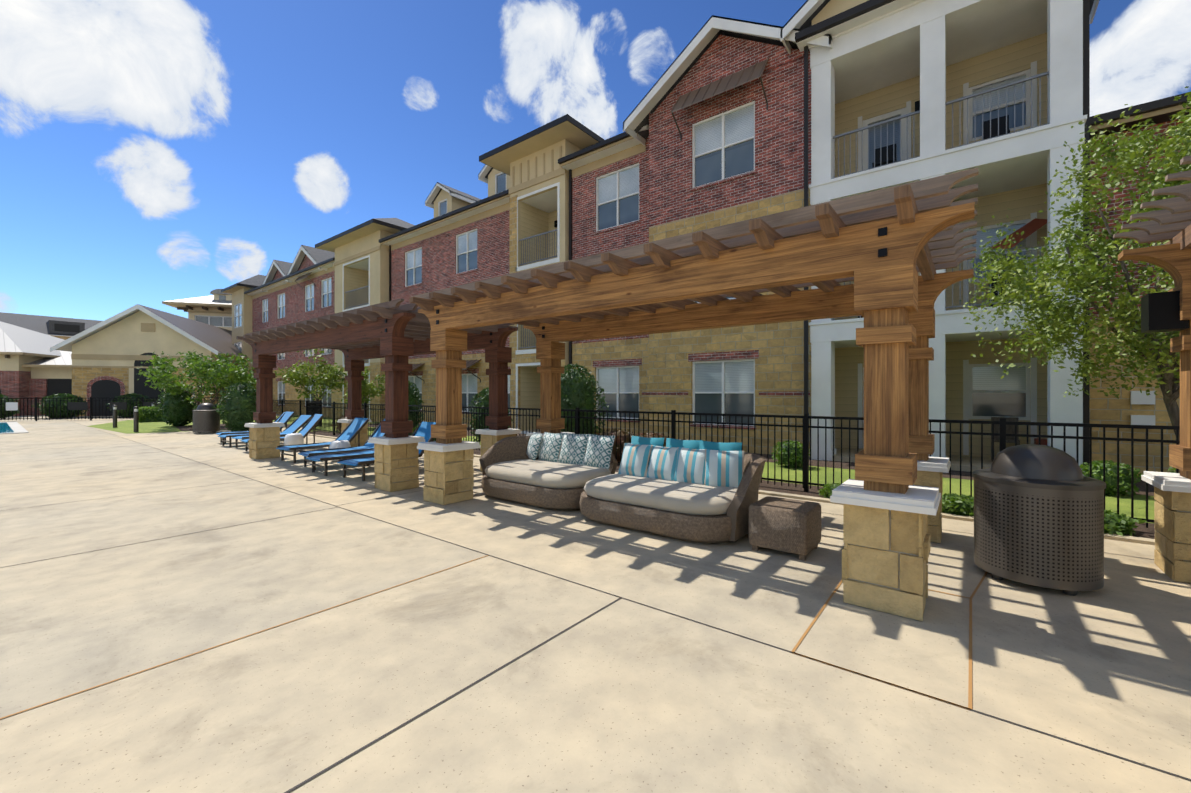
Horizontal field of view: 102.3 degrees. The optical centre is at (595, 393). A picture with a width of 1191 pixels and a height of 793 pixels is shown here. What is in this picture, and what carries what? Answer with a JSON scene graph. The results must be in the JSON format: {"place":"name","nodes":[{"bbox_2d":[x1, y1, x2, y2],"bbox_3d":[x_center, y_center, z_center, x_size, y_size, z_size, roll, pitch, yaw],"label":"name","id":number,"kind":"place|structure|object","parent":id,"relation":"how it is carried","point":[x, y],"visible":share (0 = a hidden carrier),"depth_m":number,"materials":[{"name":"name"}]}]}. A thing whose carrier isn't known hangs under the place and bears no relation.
{"place":"outdoors","nodes":[
{"label":"outdoors","id":0,"kind":"place"},
{"bbox_2d":[0,312,102,339],"bbox_3d":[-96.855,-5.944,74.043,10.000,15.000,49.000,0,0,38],"label":"roof","id":1,"kind":"structure","parent":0,"point":[62,328],"depth_m":79.34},
{"bbox_2d":[0,414,1190,792],"bbox_3d":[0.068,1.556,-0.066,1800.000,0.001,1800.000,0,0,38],"label":"ground","id":2,"kind":"structure","parent":0,"point":[624,696],"depth_m":2.89,"materials":[{"name":"concrete"}]},
{"bbox_2d":[0,394,19,418],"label":"round shrub","id":3,"kind":"object","parent":2,"relation":"on","point":[6,411],"visible":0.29,"depth_m":28.87,"materials":[{"name":"green plant"}]},
{"bbox_2d":[0,422,28,433],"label":"swimming pool","id":4,"kind":"structure","parent":2,"relation":"on","point":[11,427],"depth_m":20.78,"materials":[{"name":"teal liquid"}]},
{"bbox_2d":[32,393,87,418],"bbox_3d":[-32.980,0.806,29.664,2.319,1.660,2.286,0,0,-27],"label":"round shrub","id":5,"kind":"object","parent":2,"relation":"on","point":[62,396],"visible":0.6,"depth_m":29.18,"materials":[{"name":"green plant"}]},
{"bbox_2d":[0,289,246,415],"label":"clubhouse","id":6,"kind":"structure","parent":2,"relation":"on","point":[104,359],"depth_m":33.54,"materials":[{"name":"paint"}]},
{"bbox_2d":[105,393,154,416],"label":"round shrub","id":7,"kind":"object","parent":2,"relation":"on","point":[128,397],"visible":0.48,"depth_m":30.24,"materials":[{"name":"green plant"}]},
{"bbox_2d":[0,397,320,421],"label":"pool fence","id":8,"kind":"object","parent":2,"relation":"on","point":[71,405],"visible":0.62,"depth_m":27.43,"materials":[{"name":"black metal"}]},
{"bbox_2d":[192,403,219,433],"bbox_3d":[-15.248,0.966,18.809,0.864,1.178,0.864,0,0,38],"label":"trash bin","id":9,"kind":"object","parent":2,"relation":"on","point":[206,417],"visible":0.96,"depth_m":18.52,"materials":[{"name":"grey metal"}]},
{"bbox_2d":[213,382,255,430],"bbox_3d":[-14.117,0.585,19.013,1.650,2.052,1.698,0,0,38],"label":"bush","id":10,"kind":"object","parent":2,"relation":"on","point":[240,407],"visible":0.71,"depth_m":18.67,"materials":[{"name":"green plant"}]},
{"bbox_2d":[216,412,284,443],"bbox_3d":[-11.022,1.094,15.483,0.660,0.922,1.870,0,0,43],"label":"chaise lounge","id":11,"kind":"object","parent":2,"relation":"on","point":[235,432],"visible":0.31,"depth_m":15.09,"materials":[{"name":"blue fabric"}]},
{"bbox_2d":[218,411,294,446],"bbox_3d":[-10.327,1.072,14.657,0.691,0.967,1.830,0,0,38],"label":"chaise lounge","id":12,"kind":"object","parent":2,"relation":"on","point":[285,417],"visible":0.44,"depth_m":14.88,"materials":[{"name":"blue fabric"}]},
{"bbox_2d":[231,415,311,448],"bbox_3d":[-9.555,1.119,14.233,0.660,0.874,1.916,0,0,32],"label":"chaise lounge","id":13,"kind":"object","parent":2,"relation":"on","point":[298,423],"visible":0.56,"depth_m":14.65,"materials":[{"name":"blue fabric"}]},
{"bbox_2d":[240,414,323,450],"bbox_3d":[-8.640,1.081,13.281,0.660,0.950,1.840,0,0,42],"label":"chaise lounge","id":14,"kind":"object","parent":2,"relation":"on","point":[310,425],"visible":0.46,"depth_m":13.66,"materials":[{"name":"blue fabric"}]},
{"bbox_2d":[284,433,303,450],"bbox_3d":[-8.172,1.325,13.005,0.460,0.460,0.460,0,0,38],"label":"drum table","id":15,"kind":"object","parent":2,"relation":"on","point":[293,438],"visible":0.69,"depth_m":12.84,"materials":[{"name":"white ceramic"}]},
{"bbox_2d":[276,418,368,462],"bbox_3d":[-6.543,1.094,11.592,0.660,0.922,1.870,0,0,35],"label":"chaise lounge","id":16,"kind":"object","parent":2,"relation":"on","point":[352,430],"visible":0.67,"depth_m":11.89,"materials":[{"name":"blue fabric"}]},
{"bbox_2d":[329,440,350,460],"bbox_3d":[-5.912,1.325,11.106,0.460,0.460,0.460,0,0,38],"label":"drum table","id":17,"kind":"object","parent":2,"relation":"on","point":[339,443],"visible":0.52,"depth_m":10.95,"materials":[{"name":"white ceramic"}]},
{"bbox_2d":[298,419,384,469],"bbox_3d":[-5.386,1.072,10.496,0.660,0.967,1.820,0,0,44],"label":"chaise lounge","id":18,"kind":"object","parent":2,"relation":"on","point":[370,446],"visible":0.58,"depth_m":10.41,"materials":[{"name":"blue fabric"}]},
{"bbox_2d":[306,426,413,475],"bbox_3d":[-4.793,1.109,9.857,0.660,0.894,1.898,0,0,40],"label":"chaise lounge","id":19,"kind":"object","parent":2,"relation":"on","point":[325,458],"visible":0.5,"depth_m":9.41,"materials":[{"name":"blue fabric"}]},
{"bbox_2d":[236,299,520,491],"bbox_3d":[-5.020,0.051,10.526,7.100,3.010,3.010,0,0,38],"label":"dark pergola","id":20,"kind":"object","parent":2,"relation":"on","point":[394,334],"visible":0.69,"depth_m":9.34,"materials":[{"name":"wood"}]},
{"bbox_2d":[337,422,435,480],"bbox_3d":[-3.955,1.081,9.351,0.660,0.950,1.840,0,0,33],"label":"chaise lounge","id":21,"kind":"object","parent":2,"relation":"on","point":[423,429],"visible":0.52,"depth_m":9.08,"materials":[{"name":"blue fabric"}]},
{"bbox_2d":[479,432,617,509],"bbox_3d":[-0.714,1.073,7.222,2.115,0.906,1.395,0,0,38],"label":"outdoor sofa","id":22,"kind":"object","parent":2,"relation":"on","point":[552,471],"visible":0.98,"depth_m":7.00,"materials":[{"name":"wicker"}]},
{"bbox_2d":[0,419,1190,792],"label":"deck joints","id":23,"kind":"object","parent":2,"relation":"on","point":[594,613],"visible":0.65,"depth_m":2.85,"materials":[{"name":"brown"}]},
{"bbox_2d":[579,436,765,542],"bbox_3d":[0.908,1.056,5.798,2.165,0.939,1.395,0,0,38],"label":"outdoor sofa","id":24,"kind":"object","parent":2,"relation":"on","point":[698,491],"visible":0.98,"depth_m":5.50,"materials":[{"name":"wicker"}]},
{"bbox_2d":[409,167,978,620],"bbox_3d":[0.638,0.051,6.089,6.580,3.010,3.010,0,0,38],"label":"pergola","id":25,"kind":"object","parent":2,"relation":"on","point":[883,247],"visible":0.85,"depth_m":4.26,"materials":[{"name":"wood"}]},
{"bbox_2d":[221,0,1190,475],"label":"apartment building","id":26,"kind":"structure","parent":2,"relation":"on","point":[731,120],"depth_m":12.04,"materials":[{"name":"brick"}]},
{"bbox_2d":[296,432,1154,544],"bbox_3d":[8.300,1.538,2.977,50.800,0.035,0.150,0,0,38],"label":"mulch bed","id":27,"kind":"object","parent":2,"relation":"on","point":[1140,540],"visible":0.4,"depth_m":5.97,"materials":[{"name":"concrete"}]},
{"bbox_2d":[749,496,820,560],"bbox_3d":[1.895,1.331,4.792,0.560,0.450,0.560,0,0,38],"label":"wicker side table","id":28,"kind":"object","parent":2,"relation":"on","point":[786,525],"visible":1,"depth_m":4.59,"materials":[{"name":"brown wicker"}]},
{"bbox_2d":[972,444,1105,595],"bbox_3d":[3.683,0.993,4.025,0.824,1.125,0.824,0,0,38],"label":"trash bin","id":29,"kind":"object","parent":2,"relation":"on","point":[1039,515],"visible":1,"depth_m":3.75,"materials":[{"name":"grey metal"}]},
{"bbox_2d":[1113,155,1190,582],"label":"pergola","id":30,"kind":"object","parent":2,"relation":"on","point":[1169,311],"visible":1,"depth_m":4.04,"materials":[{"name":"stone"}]},
{"bbox_2d":[0,0,1190,320],"label":"sky","id":31,"kind":"structure","parent":0,"point":[152,152],"materials":[{"name":"blue"}]},
{"bbox_2d":[88,415,1155,538],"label":"lawn","id":32,"kind":"structure","parent":0,"point":[127,427],"depth_m":8.82,"materials":[{"name":"green plant"}]},
{"bbox_2d":[112,405,117,426],"bbox_3d":[-21.884,1.040,21.853,0.166,1.030,0.170,0,0,38],"label":"bollard light","id":33,"kind":"object","parent":32,"relation":"on","point":[114,415],"visible":0.94,"depth_m":21.80,"materials":[{"name":"brown metal"}]},
{"bbox_2d":[133,406,138,431],"bbox_3d":[-18.518,1.040,19.340,0.166,1.030,0.170,0,0,38],"label":"bollard light","id":34,"kind":"object","parent":32,"relation":"on","point":[136,419],"visible":0.92,"depth_m":19.30,"materials":[{"name":"brown metal"}]},
{"bbox_2d":[155,388,197,425],"bbox_3d":[-19.691,0.603,22.680,1.689,2.014,1.679,0,0,16],"label":"bush","id":35,"kind":"object","parent":32,"relation":"on","point":[177,410],"visible":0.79,"depth_m":22.31,"materials":[{"name":"green plant"}]},
{"bbox_2d":[138,405,224,421],"bbox_3d":[-23.419,1.163,27.506,1.276,0.998,4.283,0,0,38],"label":"hedge","id":36,"kind":"object","parent":32,"relation":"on","point":[151,414],"visible":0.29,"depth_m":26.02,"materials":[{"name":"green plant"}]},
{"bbox_2d":[136,351,255,408],"bbox_3d":[-17.738,-0.205,21.787,4.758,3.538,4.764,0,0,38],"label":"crape tree","id":37,"kind":"object","parent":32,"relation":"on","point":[226,373],"visible":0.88,"depth_m":21.09,"materials":[{"name":"green plant"}]},
{"bbox_2d":[274,348,347,400],"bbox_3d":[-14.454,-0.525,24.670,2.774,4.168,3.383,0,0,3],"label":"tree","id":38,"kind":"object","parent":32,"relation":"on","point":[297,377],"visible":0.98,"depth_m":24.37,"materials":[{"name":"green plant"}]},
{"bbox_2d":[331,415,346,431],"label":"shrub","id":39,"kind":"object","parent":32,"relation":"on","point":[338,423],"visible":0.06,"depth_m":18.20,"materials":[{"name":"green plant"}]},
{"bbox_2d":[341,367,384,407],"bbox_3d":[-10.295,0.135,21.498,2.087,2.849,1.849,0,0,-23],"label":"tree","id":40,"kind":"object","parent":32,"relation":"on","point":[368,388],"visible":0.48,"depth_m":21.53,"materials":[{"name":"green plant"}]},
{"bbox_2d":[384,380,423,434],"bbox_3d":[-6.811,0.557,17.092,1.421,2.085,1.403,0,0,38],"label":"bush","id":41,"kind":"object","parent":32,"relation":"on","point":[413,395],"visible":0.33,"depth_m":16.96,"materials":[{"name":"green plant"}]},
{"bbox_2d":[469,387,512,444],"bbox_3d":[-3.050,0.702,13.785,1.313,1.785,1.292,0,0,38],"label":"bush","id":42,"kind":"object","parent":32,"relation":"on","point":[482,399],"visible":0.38,"depth_m":13.53,"materials":[{"name":"green plant"}]},
{"bbox_2d":[561,363,610,434],"bbox_3d":[-0.560,0.431,11.610,1.723,2.328,1.736,0,0,38],"label":"bush","id":43,"kind":"object","parent":32,"relation":"on","point":[578,389],"visible":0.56,"depth_m":11.24,"materials":[{"name":"green plant"}]},
{"bbox_2d":[596,428,636,461],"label":"shrub","id":44,"kind":"object","parent":32,"relation":"on","point":[618,441],"visible":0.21,"depth_m":10.48,"materials":[{"name":"red plant"}]},
{"bbox_2d":[622,432,667,446],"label":"shrub","id":45,"kind":"object","parent":32,"relation":"on","point":[655,436],"visible":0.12,"depth_m":10.17,"materials":[{"name":"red plant"}]},
{"bbox_2d":[306,400,1179,527],"bbox_3d":[0.217,0.935,10.083,36.316,1.240,1.718,0,0,41],"label":"pool fence","id":46,"kind":"object","parent":32,"relation":"on","point":[313,408],"visible":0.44,"depth_m":7.54,"materials":[{"name":"black metal"}]},
{"bbox_2d":[771,440,809,467],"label":"shrub","id":47,"kind":"object","parent":32,"relation":"on","point":[791,453],"visible":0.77,"depth_m":9.93,"materials":[{"name":"green plant"}]},
{"bbox_2d":[818,483,840,498],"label":"shrub","id":48,"kind":"object","parent":32,"relation":"on","point":[826,492],"visible":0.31,"depth_m":7.07,"materials":[{"name":"green plant"}]},
{"bbox_2d":[942,493,973,516],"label":"shrub","id":49,"kind":"object","parent":32,"relation":"on","point":[955,503],"visible":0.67,"depth_m":6.04,"materials":[{"name":"green plant"}]},
{"bbox_2d":[960,86,1190,472],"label":"tree","id":50,"kind":"object","parent":32,"relation":"on","point":[1156,354],"visible":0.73,"depth_m":6.00,"materials":[{"name":"green plant"}]},
{"bbox_2d":[1080,460,1143,495],"bbox_3d":[7.892,1.310,7.401,0.731,0.562,0.768,0,0,-22],"label":"shrub","id":51,"kind":"object","parent":32,"relation":"on","point":[1111,477],"visible":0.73,"depth_m":7.22,"materials":[{"name":"green plant"}]},
{"bbox_2d":[1104,509,1148,535],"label":"shrub","id":52,"kind":"object","parent":32,"relation":"on","point":[1118,524],"visible":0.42,"depth_m":5.21,"materials":[{"name":"green plant"}]},
{"bbox_2d":[1168,466,1175,472],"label":"shrub","id":53,"kind":"object","parent":32,"relation":"on","point":[1171,469],"depth_m":7.13,"materials":[{"name":"green plant"}]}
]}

